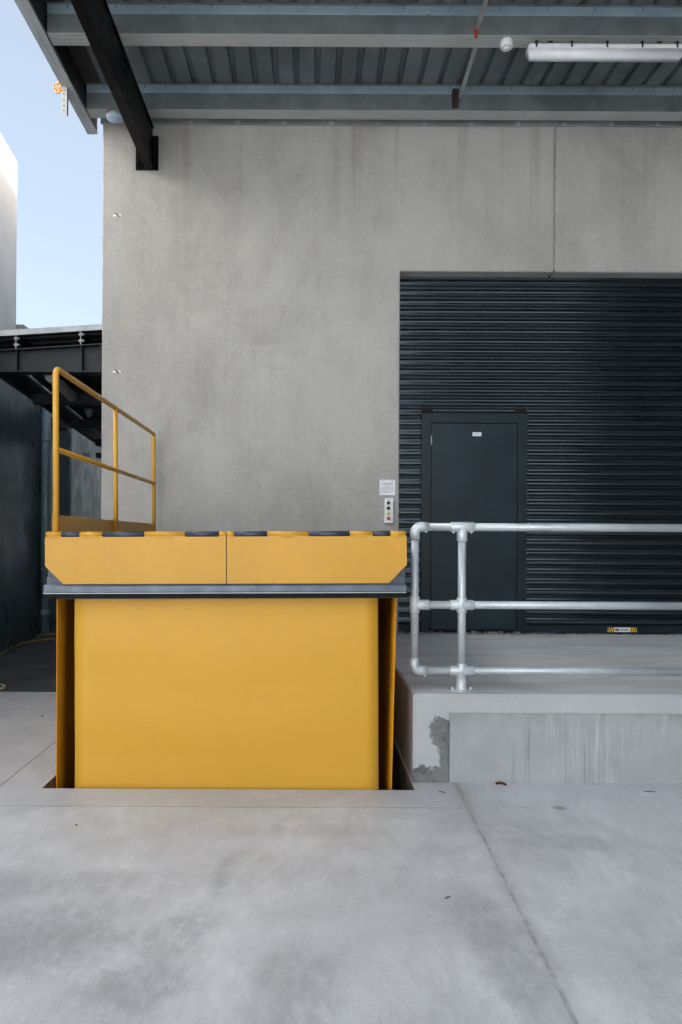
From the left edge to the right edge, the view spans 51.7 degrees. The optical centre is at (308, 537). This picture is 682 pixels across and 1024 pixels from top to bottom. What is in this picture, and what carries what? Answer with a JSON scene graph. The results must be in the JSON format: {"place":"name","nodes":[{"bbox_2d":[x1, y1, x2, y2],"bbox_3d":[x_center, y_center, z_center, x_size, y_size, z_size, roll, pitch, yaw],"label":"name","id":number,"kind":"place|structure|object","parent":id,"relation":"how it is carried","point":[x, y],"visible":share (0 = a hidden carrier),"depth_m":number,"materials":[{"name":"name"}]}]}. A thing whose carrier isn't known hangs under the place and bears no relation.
{"place":"outdoors","nodes":[
{"label":"outdoors","id":0,"kind":"place"},
{"bbox_2d":[0,683,5,689],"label":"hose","id":1,"kind":"object","parent":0,"point":[3,686],"visible":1,"depth_m":7.19,"materials":[{"name":"rubber"}]},
{"bbox_2d":[0,620,56,691],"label":"asphalt road","id":2,"kind":"structure","parent":0,"point":[28,667],"depth_m":8.44,"materials":[{"name":"black asphalt"}]},
{"bbox_2d":[0,638,56,654],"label":"hose","id":3,"kind":"object","parent":2,"relation":"on","point":[19,644],"visible":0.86,"depth_m":10.27,"materials":[{"name":"rubber"}]},
{"bbox_2d":[36,633,56,636],"bbox_3d":[-3.978,1.532,9.842,0.647,0.027,2.651,0,0,0],"label":"hose","id":4,"kind":"object","parent":2,"relation":"on","point":[46,634],"visible":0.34,"depth_m":11.12,"materials":[{"name":"rubber"}]},
{"bbox_2d":[0,0,102,327],"label":"sky","id":5,"kind":"structure","parent":0,"point":[60,165],"materials":[{"name":"blue"}]},
{"bbox_2d":[0,624,681,1023],"bbox_3d":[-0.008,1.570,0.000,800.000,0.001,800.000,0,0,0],"label":"ground","id":6,"kind":"structure","parent":0,"point":[562,904],"depth_m":3.03,"materials":[{"name":"concrete"}]},
{"bbox_2d":[0,134,100,652],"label":"neighbour building","id":7,"kind":"structure","parent":6,"relation":"on","point":[28,610],"depth_m":10.96,"materials":[{"name":"paint"}]},
{"bbox_2d":[43,740,413,789],"bbox_3d":[-0.503,1.843,5.796,2.323,0.550,2.847,0,0,0],"label":"lift pit","id":8,"kind":"object","parent":6,"relation":"in","point":[401,780],"visible":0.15,"depth_m":5.05,"materials":[{"name":"concrete"}]},
{"bbox_2d":[43,367,406,789],"bbox_3d":[-0.507,0.449,5.711,2.212,3.038,2.898,0,0,0],"label":"dock lift","id":9,"kind":"object","parent":8,"relation":"in","point":[225,660],"visible":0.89,"depth_m":4.40,"materials":[{"name":"yellow metal"}]},
{"bbox_2d":[101,125,681,634],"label":"warehouse","id":10,"kind":"structure","parent":6,"relation":"on","point":[251,321],"depth_m":7.22,"materials":[{"name":"concrete"}]},
{"bbox_2d":[0,324,101,446],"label":"side canopy","id":11,"kind":"object","parent":10,"relation":"attached to","point":[38,354],"visible":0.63,"depth_m":7.46,"materials":[{"name":"grey metal"}]},
{"bbox_2d":[45,375,77,400],"bbox_3d":[-3.016,-1.885,8.625,0.149,0.221,1.279,0,0,-7],"label":"batten light","id":12,"kind":"object","parent":11,"relation":"attached to","point":[66,388],"visible":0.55,"depth_m":8.58,"materials":[{"name":"grey metal"}]},
{"bbox_2d":[84,408,93,417],"bbox_3d":[-3.443,-1.950,11.000,0.148,0.126,0.150,0,0,0],"label":"ceiling sensor","id":13,"kind":"object","parent":11,"relation":"attached to","point":[88,411],"visible":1,"depth_m":10.96,"materials":[{"name":"black plastic"}]},
{"bbox_2d":[14,0,681,170],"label":"eave canopy","id":14,"kind":"object","parent":10,"relation":"attached to","point":[143,67],"visible":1,"depth_m":6.57,"materials":[{"name":"metal"}]},
{"bbox_2d":[53,81,67,115],"bbox_3d":[-2.323,-4.133,6.563,0.137,0.367,0.044,0,0,0],"label":"hanging bracket","id":15,"kind":"object","parent":14,"relation":"attached to","point":[63,90],"visible":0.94,"depth_m":6.55,"materials":[{"name":"silver paint"}]},
{"bbox_2d":[106,109,123,123],"bbox_3d":[-1.920,-4.172,6.970,0.184,0.075,0.184,0,0,0],"label":"bulkhead lamp","id":16,"kind":"object","parent":14,"relation":"attached to","point":[113,116],"visible":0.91,"depth_m":6.92,"materials":[{"name":"white plastic"}]},
{"bbox_2d":[500,37,512,51],"bbox_3d":[1.669,-4.153,5.920,0.106,0.075,0.106,0,0,0],"label":"smoke detector","id":17,"kind":"object","parent":14,"relation":"attached to","point":[506,44],"visible":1,"depth_m":5.89,"materials":[{"name":"white plastic"}]},
{"bbox_2d":[525,40,681,61],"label":"batten light","id":18,"kind":"object","parent":14,"relation":"attached to","point":[606,51],"visible":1,"depth_m":5.89,"materials":[{"name":"white plastic"}]},
{"bbox_2d":[380,480,394,494],"bbox_3d":[0.809,-0.516,7.217,0.160,0.158,0.005,0,0,0],"label":"paper notice","id":19,"kind":"object","parent":10,"relation":"attached to","point":[387,487],"visible":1,"depth_m":7.22,"materials":[{"name":"white paper"}]},
{"bbox_2d":[384,498,392,522],"bbox_3d":[0.819,-0.276,7.183,0.088,0.256,0.072,0,0,0],"label":"control panel","id":20,"kind":"object","parent":10,"relation":"attached to","point":[388,510],"visible":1,"depth_m":7.17,"materials":[{"name":"white plastic"}]},
{"bbox_2d":[398,275,681,634],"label":"roller door","id":21,"kind":"structure","parent":10,"relation":"attached to","point":[549,400],"depth_m":7.36,"materials":[{"name":"paint"}]},
{"bbox_2d":[430,423,516,632],"bbox_3d":[1.724,-0.100,7.355,0.906,2.189,0.070,0,0,0],"label":"access door","id":22,"kind":"structure","parent":21,"relation":"in","point":[474,465],"depth_m":7.34,"materials":[{"name":"paint"}]},
{"bbox_2d":[393,632,681,783],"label":"loading dock","id":23,"kind":"object","parent":6,"relation":"on","point":[560,728],"visible":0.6,"depth_m":4.51,"materials":[{"name":"concrete"}]},
{"bbox_2d":[409,522,681,692],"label":"pipe railing","id":24,"kind":"object","parent":23,"relation":"on","point":[461,670],"visible":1,"depth_m":4.59,"materials":[{"name":"silver metal"}]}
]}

